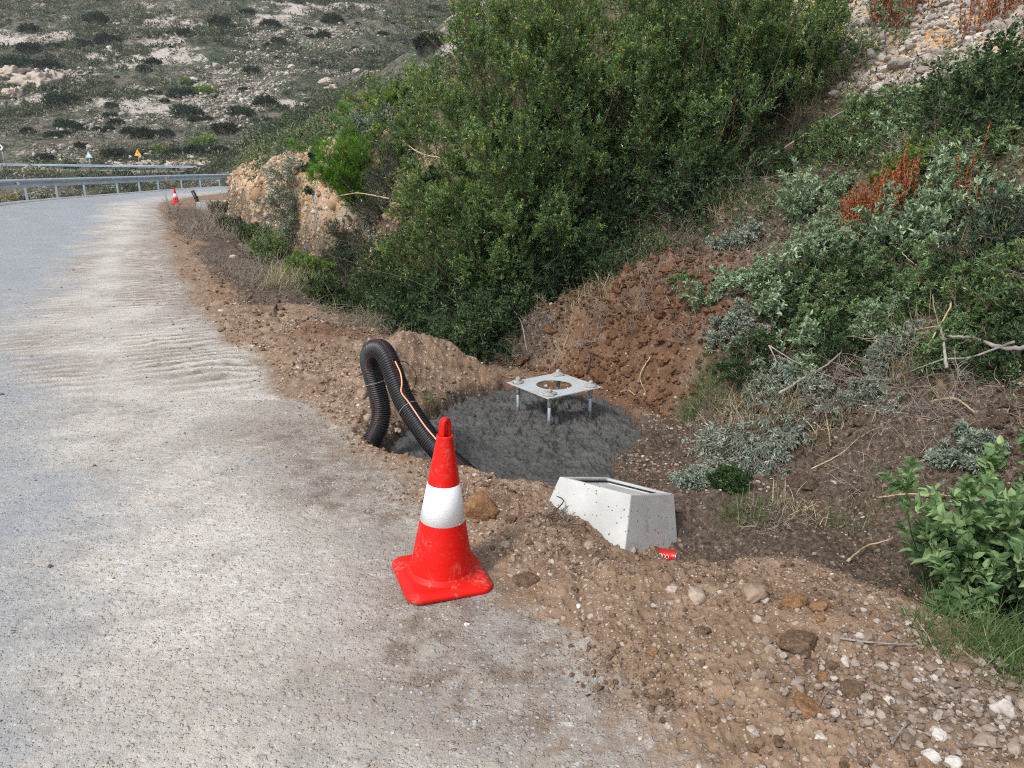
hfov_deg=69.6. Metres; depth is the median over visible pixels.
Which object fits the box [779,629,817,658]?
rock
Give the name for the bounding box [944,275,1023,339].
slope plant
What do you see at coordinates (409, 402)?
cord
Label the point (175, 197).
traffic cone
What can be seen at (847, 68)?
slope plant
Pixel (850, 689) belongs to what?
rock
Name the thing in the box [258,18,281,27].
hill shrub
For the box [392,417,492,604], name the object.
traffic cone
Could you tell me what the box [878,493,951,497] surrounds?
root
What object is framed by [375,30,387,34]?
hill shrub
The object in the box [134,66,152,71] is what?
hill shrub
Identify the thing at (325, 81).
rock outcrop
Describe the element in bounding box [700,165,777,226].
grass tuft
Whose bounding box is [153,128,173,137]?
hill shrub
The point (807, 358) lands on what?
sage plant
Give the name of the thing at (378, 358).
corrugated pipe
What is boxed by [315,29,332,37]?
hill shrub
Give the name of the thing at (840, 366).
bank gravel
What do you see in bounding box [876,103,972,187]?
dead brush
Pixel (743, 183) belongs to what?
dead brush
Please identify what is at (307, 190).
bank shrub
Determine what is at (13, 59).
hill shrub
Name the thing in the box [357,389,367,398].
rock
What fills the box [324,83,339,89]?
rock outcrop
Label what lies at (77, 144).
hill shrub
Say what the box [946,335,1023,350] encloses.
dead branch
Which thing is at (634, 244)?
grass tuft
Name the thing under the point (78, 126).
hill shrub
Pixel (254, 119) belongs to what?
bank shrub
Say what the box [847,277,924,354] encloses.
slope plant
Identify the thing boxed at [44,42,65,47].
hill shrub
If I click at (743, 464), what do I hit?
dead brush
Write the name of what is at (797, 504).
grass tuft
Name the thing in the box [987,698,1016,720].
rock
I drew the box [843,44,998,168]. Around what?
sage plant
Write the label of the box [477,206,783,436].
red clods
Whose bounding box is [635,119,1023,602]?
dark clods
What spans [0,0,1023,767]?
ground
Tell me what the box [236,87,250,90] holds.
hill shrub
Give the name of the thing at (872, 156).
grass tuft
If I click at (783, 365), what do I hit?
slope plant
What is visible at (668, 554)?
drink can
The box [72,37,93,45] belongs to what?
hill shrub
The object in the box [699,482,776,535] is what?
grass tuft
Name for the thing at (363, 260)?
ditch shrub
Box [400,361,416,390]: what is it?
rusty wire
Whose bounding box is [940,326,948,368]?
dead branch
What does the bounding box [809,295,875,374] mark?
slope plant
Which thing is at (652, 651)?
rock
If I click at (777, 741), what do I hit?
earth clods
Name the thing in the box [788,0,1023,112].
slope pebbles
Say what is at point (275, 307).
dead branch
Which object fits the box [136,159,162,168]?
rock bank
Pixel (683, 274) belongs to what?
slope plant
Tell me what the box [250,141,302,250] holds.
wall shrub
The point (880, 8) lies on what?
sage plant
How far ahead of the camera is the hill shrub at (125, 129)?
135.22 m
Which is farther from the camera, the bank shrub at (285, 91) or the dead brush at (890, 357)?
the bank shrub at (285, 91)
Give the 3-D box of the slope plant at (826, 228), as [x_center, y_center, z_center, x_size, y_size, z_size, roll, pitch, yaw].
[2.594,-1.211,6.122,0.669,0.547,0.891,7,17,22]
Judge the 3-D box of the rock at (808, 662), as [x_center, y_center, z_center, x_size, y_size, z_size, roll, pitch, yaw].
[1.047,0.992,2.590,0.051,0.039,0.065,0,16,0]
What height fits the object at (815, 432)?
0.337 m
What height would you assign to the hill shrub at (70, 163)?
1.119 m
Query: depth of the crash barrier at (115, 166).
113.27 m
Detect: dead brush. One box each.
[488,336,530,367]
[514,292,567,357]
[536,499,575,528]
[570,294,616,352]
[586,220,653,281]
[607,265,663,342]
[627,202,712,251]
[655,300,710,347]
[663,401,744,447]
[702,442,780,476]
[703,145,769,211]
[704,309,804,376]
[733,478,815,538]
[772,348,892,423]
[816,442,895,511]
[825,310,965,394]
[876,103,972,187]
[893,341,1002,439]
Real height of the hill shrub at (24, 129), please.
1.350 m
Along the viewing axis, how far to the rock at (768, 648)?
2.65 m
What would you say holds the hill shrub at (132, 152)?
on the hillside at (203, 51)
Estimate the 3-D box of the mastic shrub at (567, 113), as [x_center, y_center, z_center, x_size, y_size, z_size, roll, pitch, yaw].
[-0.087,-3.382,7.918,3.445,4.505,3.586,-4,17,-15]
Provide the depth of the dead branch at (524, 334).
7.33 m
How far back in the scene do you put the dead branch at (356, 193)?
11.31 m
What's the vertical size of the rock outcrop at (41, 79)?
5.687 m
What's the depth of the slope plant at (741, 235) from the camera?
6.68 m
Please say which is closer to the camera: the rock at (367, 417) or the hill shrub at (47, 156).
the rock at (367, 417)
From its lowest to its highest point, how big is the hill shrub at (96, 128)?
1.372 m
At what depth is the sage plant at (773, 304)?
5.65 m
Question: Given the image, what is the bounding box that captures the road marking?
[1,186,221,204]
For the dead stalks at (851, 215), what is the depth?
5.74 m
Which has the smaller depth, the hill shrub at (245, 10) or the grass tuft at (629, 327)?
the grass tuft at (629, 327)
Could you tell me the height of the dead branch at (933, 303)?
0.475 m
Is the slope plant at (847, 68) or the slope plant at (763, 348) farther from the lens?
the slope plant at (847, 68)
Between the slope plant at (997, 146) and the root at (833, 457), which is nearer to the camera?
the root at (833, 457)
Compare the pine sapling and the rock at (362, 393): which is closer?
the rock at (362, 393)
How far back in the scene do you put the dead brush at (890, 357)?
4.71 m
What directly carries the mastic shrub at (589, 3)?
on the ground at (700, 736)
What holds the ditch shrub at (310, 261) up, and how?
on the ground at (700, 736)
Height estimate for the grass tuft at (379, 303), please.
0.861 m
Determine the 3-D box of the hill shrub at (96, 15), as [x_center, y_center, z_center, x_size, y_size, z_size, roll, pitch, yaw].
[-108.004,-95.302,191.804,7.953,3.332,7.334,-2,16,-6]
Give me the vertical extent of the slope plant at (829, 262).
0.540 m
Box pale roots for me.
[284,0,1023,491]
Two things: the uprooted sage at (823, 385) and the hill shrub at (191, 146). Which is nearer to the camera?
the uprooted sage at (823, 385)
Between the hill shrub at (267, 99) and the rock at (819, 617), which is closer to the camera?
the rock at (819, 617)
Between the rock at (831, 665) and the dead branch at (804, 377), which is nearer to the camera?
the rock at (831, 665)
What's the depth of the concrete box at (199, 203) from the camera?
31.08 m
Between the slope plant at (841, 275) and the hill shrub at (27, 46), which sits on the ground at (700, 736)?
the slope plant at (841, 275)
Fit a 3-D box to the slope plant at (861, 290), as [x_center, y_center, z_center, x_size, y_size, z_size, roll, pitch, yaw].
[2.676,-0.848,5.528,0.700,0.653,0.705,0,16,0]
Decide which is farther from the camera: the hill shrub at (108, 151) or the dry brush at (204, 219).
the hill shrub at (108, 151)
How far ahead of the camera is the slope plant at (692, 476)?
4.28 m
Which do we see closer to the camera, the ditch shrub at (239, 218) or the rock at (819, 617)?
the rock at (819, 617)
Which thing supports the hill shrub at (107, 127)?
on the hillside at (203, 51)
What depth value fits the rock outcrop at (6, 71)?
157.72 m
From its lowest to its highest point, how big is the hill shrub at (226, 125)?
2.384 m
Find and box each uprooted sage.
[680,398,818,479]
[772,368,854,430]
[864,389,905,414]
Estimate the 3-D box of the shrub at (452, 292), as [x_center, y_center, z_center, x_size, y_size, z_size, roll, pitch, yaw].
[-0.076,-1.161,8.125,2.700,1.851,2.222,-7,18,-23]
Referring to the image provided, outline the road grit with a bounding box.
[0,260,686,767]
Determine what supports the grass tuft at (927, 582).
on the ground at (700, 736)
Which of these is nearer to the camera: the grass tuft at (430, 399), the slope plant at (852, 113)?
the grass tuft at (430, 399)
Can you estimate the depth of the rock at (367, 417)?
5.26 m
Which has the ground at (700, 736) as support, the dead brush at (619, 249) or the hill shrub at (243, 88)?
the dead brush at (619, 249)
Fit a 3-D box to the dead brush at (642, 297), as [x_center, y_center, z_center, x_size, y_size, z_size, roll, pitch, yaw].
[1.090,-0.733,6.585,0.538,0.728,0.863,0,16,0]
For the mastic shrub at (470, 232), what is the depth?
7.59 m
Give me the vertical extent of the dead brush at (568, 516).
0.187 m
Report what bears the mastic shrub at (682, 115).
on the ground at (700, 736)
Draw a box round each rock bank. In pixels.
[105,160,125,167]
[126,161,137,167]
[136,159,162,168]
[164,161,177,168]
[179,161,192,169]
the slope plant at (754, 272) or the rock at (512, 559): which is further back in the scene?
the slope plant at (754, 272)
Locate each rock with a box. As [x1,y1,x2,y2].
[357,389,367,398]
[363,413,371,421]
[394,428,401,433]
[464,492,498,521]
[501,541,510,547]
[507,555,515,562]
[512,571,539,588]
[583,541,594,549]
[630,547,637,552]
[647,646,657,656]
[665,584,678,594]
[687,587,706,604]
[694,626,710,635]
[741,582,768,603]
[752,614,763,622]
[764,644,776,654]
[772,725,784,737]
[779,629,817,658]
[780,592,807,609]
[793,691,825,718]
[803,658,818,671]
[809,599,832,612]
[814,613,825,622]
[817,671,829,682]
[824,660,839,670]
[837,679,864,699]
[883,695,895,704]
[921,747,941,764]
[929,726,947,741]
[944,755,962,767]
[951,655,978,671]
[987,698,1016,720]
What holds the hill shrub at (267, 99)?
on the hillside at (203, 51)
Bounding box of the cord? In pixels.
[395,361,435,439]
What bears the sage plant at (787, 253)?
on the ground at (700, 736)
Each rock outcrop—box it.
[0,65,31,79]
[0,86,23,98]
[7,71,61,87]
[49,70,64,77]
[317,77,337,84]
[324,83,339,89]
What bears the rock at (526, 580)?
on the ground at (700, 736)
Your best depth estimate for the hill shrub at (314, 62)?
172.20 m
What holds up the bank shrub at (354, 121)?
on the ground at (700, 736)
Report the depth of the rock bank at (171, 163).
121.66 m
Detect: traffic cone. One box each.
[172,187,180,203]
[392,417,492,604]
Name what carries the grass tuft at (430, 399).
on the ground at (700, 736)
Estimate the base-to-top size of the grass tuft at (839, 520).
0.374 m
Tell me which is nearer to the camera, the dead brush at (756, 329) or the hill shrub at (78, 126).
the dead brush at (756, 329)
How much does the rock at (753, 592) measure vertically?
0.073 m
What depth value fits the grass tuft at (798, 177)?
7.03 m
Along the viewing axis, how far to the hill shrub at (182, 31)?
181.69 m
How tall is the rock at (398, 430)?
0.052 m
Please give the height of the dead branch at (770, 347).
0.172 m
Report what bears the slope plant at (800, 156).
on the ground at (700, 736)
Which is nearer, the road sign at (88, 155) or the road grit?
the road grit
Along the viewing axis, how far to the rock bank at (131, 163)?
122.14 m
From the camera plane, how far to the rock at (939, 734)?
2.25 m
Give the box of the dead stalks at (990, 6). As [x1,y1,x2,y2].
[959,0,1023,44]
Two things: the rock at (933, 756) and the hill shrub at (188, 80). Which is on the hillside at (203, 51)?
the hill shrub at (188, 80)
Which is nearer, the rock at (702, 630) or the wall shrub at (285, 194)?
the rock at (702, 630)
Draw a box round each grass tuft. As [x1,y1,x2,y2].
[250,253,315,289]
[277,258,338,293]
[352,264,411,318]
[422,387,440,414]
[488,292,547,366]
[546,264,575,295]
[554,270,623,368]
[594,210,669,274]
[610,299,645,358]
[643,209,692,241]
[662,354,720,425]
[675,330,760,423]
[689,372,782,431]
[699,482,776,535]
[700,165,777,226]
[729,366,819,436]
[751,147,835,207]
[756,478,832,529]
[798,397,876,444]
[816,467,921,543]
[833,119,915,175]
[865,84,975,165]
[868,277,970,380]
[879,523,999,616]
[882,560,1023,695]
[900,201,1023,296]
[922,585,1023,694]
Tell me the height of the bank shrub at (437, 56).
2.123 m
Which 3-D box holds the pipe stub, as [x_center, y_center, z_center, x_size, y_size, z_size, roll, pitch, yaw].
[-14.247,-8.290,33.305,0.470,0.910,0.190,4,17,13]
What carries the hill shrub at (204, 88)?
on the hillside at (203, 51)
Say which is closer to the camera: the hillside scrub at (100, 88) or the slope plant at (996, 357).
the slope plant at (996, 357)
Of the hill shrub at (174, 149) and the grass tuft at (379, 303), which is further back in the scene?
the hill shrub at (174, 149)
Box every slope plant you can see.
[666,270,695,283]
[668,464,714,492]
[702,297,769,352]
[705,216,764,250]
[710,327,783,390]
[715,252,788,303]
[740,355,804,405]
[749,263,815,334]
[763,123,844,178]
[775,2,878,103]
[780,292,851,354]
[781,204,857,253]
[783,247,857,312]
[795,83,883,168]
[797,168,857,212]
[797,256,900,324]
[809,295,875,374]
[823,82,922,151]
[825,227,913,302]
[829,213,895,270]
[842,366,890,409]
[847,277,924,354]
[859,319,928,372]
[863,234,939,333]
[864,127,964,190]
[905,222,1021,319]
[907,107,1023,193]
[909,310,982,381]
[920,417,1013,474]
[933,235,1023,331]
[934,185,1023,271]
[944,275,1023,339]
[953,314,1023,387]
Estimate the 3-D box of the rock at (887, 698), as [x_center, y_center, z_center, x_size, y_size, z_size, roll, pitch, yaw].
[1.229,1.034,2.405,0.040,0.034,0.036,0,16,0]
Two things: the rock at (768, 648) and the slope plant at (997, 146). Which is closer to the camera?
the rock at (768, 648)
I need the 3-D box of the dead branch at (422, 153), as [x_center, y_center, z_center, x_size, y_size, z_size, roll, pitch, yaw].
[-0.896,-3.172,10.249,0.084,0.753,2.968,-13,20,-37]
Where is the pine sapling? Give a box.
[288,99,386,215]
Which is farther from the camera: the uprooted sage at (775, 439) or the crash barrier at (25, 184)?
the crash barrier at (25, 184)
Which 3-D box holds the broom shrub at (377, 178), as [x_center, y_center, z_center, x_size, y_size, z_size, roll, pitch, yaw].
[-2.170,-2.871,11.854,1.381,2.615,1.433,-13,20,-37]
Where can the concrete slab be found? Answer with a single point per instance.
(497, 434)
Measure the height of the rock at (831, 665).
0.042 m
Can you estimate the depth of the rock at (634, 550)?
3.59 m
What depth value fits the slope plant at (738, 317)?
5.80 m
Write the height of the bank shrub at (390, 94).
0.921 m
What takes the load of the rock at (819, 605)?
on the ground at (700, 736)
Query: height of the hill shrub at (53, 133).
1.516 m
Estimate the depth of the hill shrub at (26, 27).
185.08 m
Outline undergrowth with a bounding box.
[224,0,1023,404]
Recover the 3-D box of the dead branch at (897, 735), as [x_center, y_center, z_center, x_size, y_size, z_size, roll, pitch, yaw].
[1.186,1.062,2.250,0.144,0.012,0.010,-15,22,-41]
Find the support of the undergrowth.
on the ground at (700, 736)
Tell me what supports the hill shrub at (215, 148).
on the hillside at (203, 51)
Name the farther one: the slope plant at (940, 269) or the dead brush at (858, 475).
the slope plant at (940, 269)
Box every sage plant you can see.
[669,264,745,311]
[746,271,812,331]
[753,310,824,396]
[762,227,849,275]
[775,156,821,225]
[838,0,916,62]
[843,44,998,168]
[851,144,983,262]
[908,135,1023,250]
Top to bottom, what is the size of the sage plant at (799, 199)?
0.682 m
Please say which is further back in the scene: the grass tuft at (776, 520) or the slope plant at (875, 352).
the slope plant at (875, 352)
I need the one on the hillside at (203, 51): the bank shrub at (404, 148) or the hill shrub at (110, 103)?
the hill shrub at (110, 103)
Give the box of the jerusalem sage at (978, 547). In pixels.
[874,429,1023,639]
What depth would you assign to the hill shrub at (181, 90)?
153.41 m
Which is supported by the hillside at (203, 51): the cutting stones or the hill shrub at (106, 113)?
the hill shrub at (106, 113)
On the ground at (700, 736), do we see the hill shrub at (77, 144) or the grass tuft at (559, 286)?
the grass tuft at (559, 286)
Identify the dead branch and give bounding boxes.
[273,300,280,321]
[307,185,389,198]
[400,137,439,157]
[518,317,527,351]
[537,496,593,532]
[596,190,642,237]
[758,91,908,165]
[768,345,879,384]
[778,351,841,394]
[818,688,836,705]
[840,637,916,645]
[862,240,953,356]
[874,124,972,146]
[890,721,910,744]
[910,341,1014,371]
[930,264,938,323]
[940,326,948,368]
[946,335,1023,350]
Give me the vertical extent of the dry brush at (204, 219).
2.085 m
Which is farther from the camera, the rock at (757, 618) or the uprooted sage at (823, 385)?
the uprooted sage at (823, 385)
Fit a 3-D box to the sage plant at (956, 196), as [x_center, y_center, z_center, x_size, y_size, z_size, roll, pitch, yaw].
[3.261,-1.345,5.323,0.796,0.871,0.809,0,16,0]
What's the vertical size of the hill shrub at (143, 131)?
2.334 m
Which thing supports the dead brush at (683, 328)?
on the ground at (700, 736)
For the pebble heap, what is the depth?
2.41 m
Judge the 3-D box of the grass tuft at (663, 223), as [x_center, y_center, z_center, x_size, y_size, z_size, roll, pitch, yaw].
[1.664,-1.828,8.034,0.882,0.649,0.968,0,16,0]
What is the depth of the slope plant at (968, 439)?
3.80 m
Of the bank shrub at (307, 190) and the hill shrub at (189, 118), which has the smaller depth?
the bank shrub at (307, 190)
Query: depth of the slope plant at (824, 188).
6.52 m
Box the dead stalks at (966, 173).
[911,122,991,237]
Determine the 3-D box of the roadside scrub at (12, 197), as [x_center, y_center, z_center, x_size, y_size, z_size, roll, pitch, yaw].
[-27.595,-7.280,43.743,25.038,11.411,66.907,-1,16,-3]
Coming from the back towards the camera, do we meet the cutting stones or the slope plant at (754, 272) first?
the cutting stones
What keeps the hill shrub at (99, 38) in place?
on the hillside at (203, 51)
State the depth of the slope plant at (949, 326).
4.47 m
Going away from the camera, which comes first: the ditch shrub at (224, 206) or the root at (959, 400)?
the root at (959, 400)
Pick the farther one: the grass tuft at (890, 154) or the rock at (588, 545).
the grass tuft at (890, 154)
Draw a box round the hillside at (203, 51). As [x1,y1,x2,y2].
[0,0,570,201]
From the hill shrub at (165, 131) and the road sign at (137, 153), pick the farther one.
the hill shrub at (165, 131)
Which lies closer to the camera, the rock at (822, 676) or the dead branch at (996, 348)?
the rock at (822, 676)
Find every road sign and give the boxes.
[0,143,5,168]
[85,152,92,164]
[134,150,140,164]
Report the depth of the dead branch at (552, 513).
3.60 m
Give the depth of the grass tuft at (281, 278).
10.99 m
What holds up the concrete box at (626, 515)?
on the ground at (700, 736)
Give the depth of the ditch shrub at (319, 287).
10.12 m
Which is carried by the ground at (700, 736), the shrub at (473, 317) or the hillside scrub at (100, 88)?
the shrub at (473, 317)
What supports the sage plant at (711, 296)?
on the ground at (700, 736)
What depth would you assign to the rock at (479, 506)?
3.67 m
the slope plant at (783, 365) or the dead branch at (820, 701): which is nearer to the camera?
the dead branch at (820, 701)
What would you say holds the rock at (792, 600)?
on the ground at (700, 736)
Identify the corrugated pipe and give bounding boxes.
[359,339,475,468]
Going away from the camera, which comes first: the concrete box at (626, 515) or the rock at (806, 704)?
the rock at (806, 704)
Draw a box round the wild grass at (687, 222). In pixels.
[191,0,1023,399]
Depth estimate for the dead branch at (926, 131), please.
6.14 m
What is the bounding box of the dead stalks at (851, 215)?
[839,138,921,248]
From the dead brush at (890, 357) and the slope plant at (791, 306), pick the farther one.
the slope plant at (791, 306)
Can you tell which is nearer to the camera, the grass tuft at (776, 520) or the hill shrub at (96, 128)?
the grass tuft at (776, 520)
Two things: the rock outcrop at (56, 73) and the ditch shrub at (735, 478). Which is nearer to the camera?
the ditch shrub at (735, 478)
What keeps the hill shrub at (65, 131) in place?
on the hillside at (203, 51)
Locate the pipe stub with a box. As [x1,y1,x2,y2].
[191,190,199,201]
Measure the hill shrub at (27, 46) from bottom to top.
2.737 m
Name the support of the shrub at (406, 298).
on the ground at (700, 736)
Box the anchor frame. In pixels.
[507,369,601,425]
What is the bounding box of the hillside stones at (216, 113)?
[0,0,442,164]
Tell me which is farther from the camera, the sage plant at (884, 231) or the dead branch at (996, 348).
the sage plant at (884, 231)
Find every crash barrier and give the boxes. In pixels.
[0,164,199,171]
[0,174,230,199]
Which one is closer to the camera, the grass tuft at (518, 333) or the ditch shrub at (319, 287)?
the grass tuft at (518, 333)
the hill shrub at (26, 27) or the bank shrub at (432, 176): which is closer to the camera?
the bank shrub at (432, 176)
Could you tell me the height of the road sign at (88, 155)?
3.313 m
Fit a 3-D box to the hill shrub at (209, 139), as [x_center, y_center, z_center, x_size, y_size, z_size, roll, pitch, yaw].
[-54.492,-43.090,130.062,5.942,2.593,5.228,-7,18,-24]
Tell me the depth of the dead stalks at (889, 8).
8.49 m
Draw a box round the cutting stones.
[223,136,423,285]
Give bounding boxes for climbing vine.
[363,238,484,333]
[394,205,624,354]
[514,182,674,301]
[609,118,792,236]
[897,12,1023,146]
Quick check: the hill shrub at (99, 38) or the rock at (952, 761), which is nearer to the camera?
the rock at (952, 761)
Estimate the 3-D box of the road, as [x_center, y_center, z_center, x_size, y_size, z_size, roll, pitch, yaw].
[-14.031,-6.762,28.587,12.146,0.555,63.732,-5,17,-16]
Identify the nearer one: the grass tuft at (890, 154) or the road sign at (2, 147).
the grass tuft at (890, 154)
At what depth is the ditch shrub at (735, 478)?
4.20 m
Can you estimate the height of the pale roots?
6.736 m
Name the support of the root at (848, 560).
on the ground at (700, 736)
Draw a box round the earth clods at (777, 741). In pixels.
[179,267,1021,767]
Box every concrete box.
[196,200,220,210]
[549,477,676,553]
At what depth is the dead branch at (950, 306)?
4.59 m
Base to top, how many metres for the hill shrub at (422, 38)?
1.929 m
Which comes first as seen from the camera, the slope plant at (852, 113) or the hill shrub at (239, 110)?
the slope plant at (852, 113)
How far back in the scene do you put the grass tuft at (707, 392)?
5.67 m
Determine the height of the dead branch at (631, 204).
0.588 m
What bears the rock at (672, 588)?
on the ground at (700, 736)
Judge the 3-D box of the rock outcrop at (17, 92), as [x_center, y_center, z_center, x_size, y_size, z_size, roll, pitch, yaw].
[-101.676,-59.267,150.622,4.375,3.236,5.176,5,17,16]
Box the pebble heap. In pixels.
[656,579,1023,767]
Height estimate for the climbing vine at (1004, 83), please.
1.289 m
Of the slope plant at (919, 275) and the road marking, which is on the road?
the road marking
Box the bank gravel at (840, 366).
[386,2,1023,632]
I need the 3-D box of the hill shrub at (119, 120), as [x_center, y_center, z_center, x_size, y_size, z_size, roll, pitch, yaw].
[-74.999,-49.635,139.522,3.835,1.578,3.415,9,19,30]
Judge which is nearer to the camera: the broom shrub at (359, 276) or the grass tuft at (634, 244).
the grass tuft at (634, 244)
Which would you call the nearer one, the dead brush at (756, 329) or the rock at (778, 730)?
the rock at (778, 730)
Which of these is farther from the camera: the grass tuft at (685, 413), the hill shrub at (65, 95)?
the hill shrub at (65, 95)
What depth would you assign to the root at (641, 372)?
6.36 m
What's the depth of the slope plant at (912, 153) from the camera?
5.95 m
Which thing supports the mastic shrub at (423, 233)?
on the ground at (700, 736)
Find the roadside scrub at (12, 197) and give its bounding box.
[0,183,228,202]
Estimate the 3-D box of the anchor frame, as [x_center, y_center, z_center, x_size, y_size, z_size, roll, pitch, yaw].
[0.335,0.188,5.916,0.536,0.489,0.536,-11,19,-33]
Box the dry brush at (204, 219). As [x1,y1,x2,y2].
[154,180,425,335]
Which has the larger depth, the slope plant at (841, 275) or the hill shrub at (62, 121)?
the hill shrub at (62, 121)
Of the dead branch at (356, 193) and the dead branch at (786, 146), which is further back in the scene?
the dead branch at (356, 193)
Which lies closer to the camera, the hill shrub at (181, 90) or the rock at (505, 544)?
the rock at (505, 544)
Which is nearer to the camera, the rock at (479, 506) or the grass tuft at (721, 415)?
the rock at (479, 506)
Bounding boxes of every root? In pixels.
[586,350,603,373]
[639,357,649,391]
[811,436,859,468]
[824,408,830,445]
[846,540,889,562]
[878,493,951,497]
[929,397,975,412]
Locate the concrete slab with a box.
[389,389,641,485]
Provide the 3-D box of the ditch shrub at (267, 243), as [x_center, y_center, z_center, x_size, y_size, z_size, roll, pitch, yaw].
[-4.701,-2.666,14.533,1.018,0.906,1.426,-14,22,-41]
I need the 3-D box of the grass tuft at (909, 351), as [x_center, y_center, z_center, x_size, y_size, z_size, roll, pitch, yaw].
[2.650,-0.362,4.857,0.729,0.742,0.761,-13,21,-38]
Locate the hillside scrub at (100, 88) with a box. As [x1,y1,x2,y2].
[0,0,476,202]
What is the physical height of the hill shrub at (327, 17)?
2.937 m
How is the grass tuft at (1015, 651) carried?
on the ground at (700, 736)
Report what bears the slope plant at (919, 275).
on the ground at (700, 736)
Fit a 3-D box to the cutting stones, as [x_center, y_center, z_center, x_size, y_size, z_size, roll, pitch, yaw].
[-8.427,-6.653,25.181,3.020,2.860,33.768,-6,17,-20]
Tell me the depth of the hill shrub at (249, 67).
165.70 m
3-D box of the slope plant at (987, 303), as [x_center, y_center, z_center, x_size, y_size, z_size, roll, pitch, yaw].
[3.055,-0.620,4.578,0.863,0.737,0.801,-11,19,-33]
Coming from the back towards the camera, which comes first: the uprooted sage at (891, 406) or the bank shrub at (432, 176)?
the bank shrub at (432, 176)
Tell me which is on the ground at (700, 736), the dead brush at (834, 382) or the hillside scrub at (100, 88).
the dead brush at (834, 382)
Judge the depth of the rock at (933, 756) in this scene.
2.18 m
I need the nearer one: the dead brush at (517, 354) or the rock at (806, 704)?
the rock at (806, 704)
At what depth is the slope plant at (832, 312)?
5.49 m
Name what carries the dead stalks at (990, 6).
on the ground at (700, 736)
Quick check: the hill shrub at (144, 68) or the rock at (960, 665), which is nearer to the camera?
the rock at (960, 665)
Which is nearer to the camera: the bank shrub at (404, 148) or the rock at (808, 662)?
the rock at (808, 662)
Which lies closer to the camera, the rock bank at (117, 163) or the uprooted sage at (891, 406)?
the uprooted sage at (891, 406)
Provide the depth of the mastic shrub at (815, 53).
7.89 m
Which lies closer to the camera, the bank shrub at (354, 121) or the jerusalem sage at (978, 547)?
the jerusalem sage at (978, 547)
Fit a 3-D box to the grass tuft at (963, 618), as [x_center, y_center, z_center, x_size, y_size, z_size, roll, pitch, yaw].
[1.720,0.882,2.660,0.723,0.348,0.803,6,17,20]
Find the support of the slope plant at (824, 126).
on the ground at (700, 736)
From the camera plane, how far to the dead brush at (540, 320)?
7.33 m
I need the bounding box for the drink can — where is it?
[658,548,679,560]
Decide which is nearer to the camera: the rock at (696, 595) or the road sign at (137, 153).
the rock at (696, 595)
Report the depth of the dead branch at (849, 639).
2.62 m
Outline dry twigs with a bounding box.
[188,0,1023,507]
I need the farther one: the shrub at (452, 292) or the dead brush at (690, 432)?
the shrub at (452, 292)
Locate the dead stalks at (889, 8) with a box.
[869,0,933,33]
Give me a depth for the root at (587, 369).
6.82 m
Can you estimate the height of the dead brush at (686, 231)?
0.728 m
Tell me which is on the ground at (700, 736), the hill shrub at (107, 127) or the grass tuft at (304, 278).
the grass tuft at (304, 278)
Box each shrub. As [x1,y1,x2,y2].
[0,53,33,66]
[14,41,41,52]
[16,23,41,32]
[19,126,36,132]
[31,58,65,67]
[33,153,54,160]
[40,90,79,105]
[41,130,62,137]
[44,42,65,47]
[51,118,76,127]
[59,129,71,133]
[63,162,79,168]
[69,123,87,131]
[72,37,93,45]
[74,141,91,147]
[81,10,109,22]
[89,126,104,132]
[92,31,121,44]
[100,147,125,157]
[101,111,117,117]
[102,125,115,130]
[104,102,118,106]
[106,118,124,124]
[118,126,132,133]
[123,150,142,156]
[128,126,155,137]
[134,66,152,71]
[143,57,161,64]
[146,89,163,93]
[150,143,167,153]
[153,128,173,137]
[165,86,194,97]
[166,104,204,116]
[167,148,182,154]
[176,27,194,35]
[179,76,193,83]
[182,143,205,153]
[187,116,201,120]
[187,132,218,144]
[192,83,219,93]
[200,115,213,119]
[206,14,231,26]
[208,145,228,152]
[208,199,227,216]
[209,121,237,132]
[215,215,245,232]
[224,105,255,117]
[233,221,273,244]
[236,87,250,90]
[238,8,256,13]
[240,65,261,72]
[245,227,302,265]
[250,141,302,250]
[251,116,259,123]
[252,94,279,106]
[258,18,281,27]
[261,85,607,306]
[268,249,336,279]
[270,36,287,43]
[279,88,290,94]
[299,269,363,310]
[300,142,326,195]
[309,60,321,65]
[311,210,372,280]
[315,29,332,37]
[318,12,344,22]
[328,120,410,278]
[330,209,437,315]
[335,101,401,149]
[338,0,681,260]
[349,257,398,311]
[356,80,411,117]
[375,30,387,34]
[377,111,431,168]
[403,154,492,258]
[406,164,452,209]
[411,31,445,49]
[420,274,544,363]
[425,54,440,63]
[449,0,604,114]
[593,0,841,221]
[660,0,856,159]
[705,463,753,494]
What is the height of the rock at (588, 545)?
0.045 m
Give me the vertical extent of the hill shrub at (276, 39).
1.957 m
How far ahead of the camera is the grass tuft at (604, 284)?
7.10 m
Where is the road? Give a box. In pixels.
[0,186,679,767]
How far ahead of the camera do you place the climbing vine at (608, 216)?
7.71 m
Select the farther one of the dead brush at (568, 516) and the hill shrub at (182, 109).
the hill shrub at (182, 109)
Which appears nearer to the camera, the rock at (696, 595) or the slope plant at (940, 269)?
the rock at (696, 595)
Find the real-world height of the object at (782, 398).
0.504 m
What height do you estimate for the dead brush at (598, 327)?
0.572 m
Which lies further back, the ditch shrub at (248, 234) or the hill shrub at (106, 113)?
the hill shrub at (106, 113)

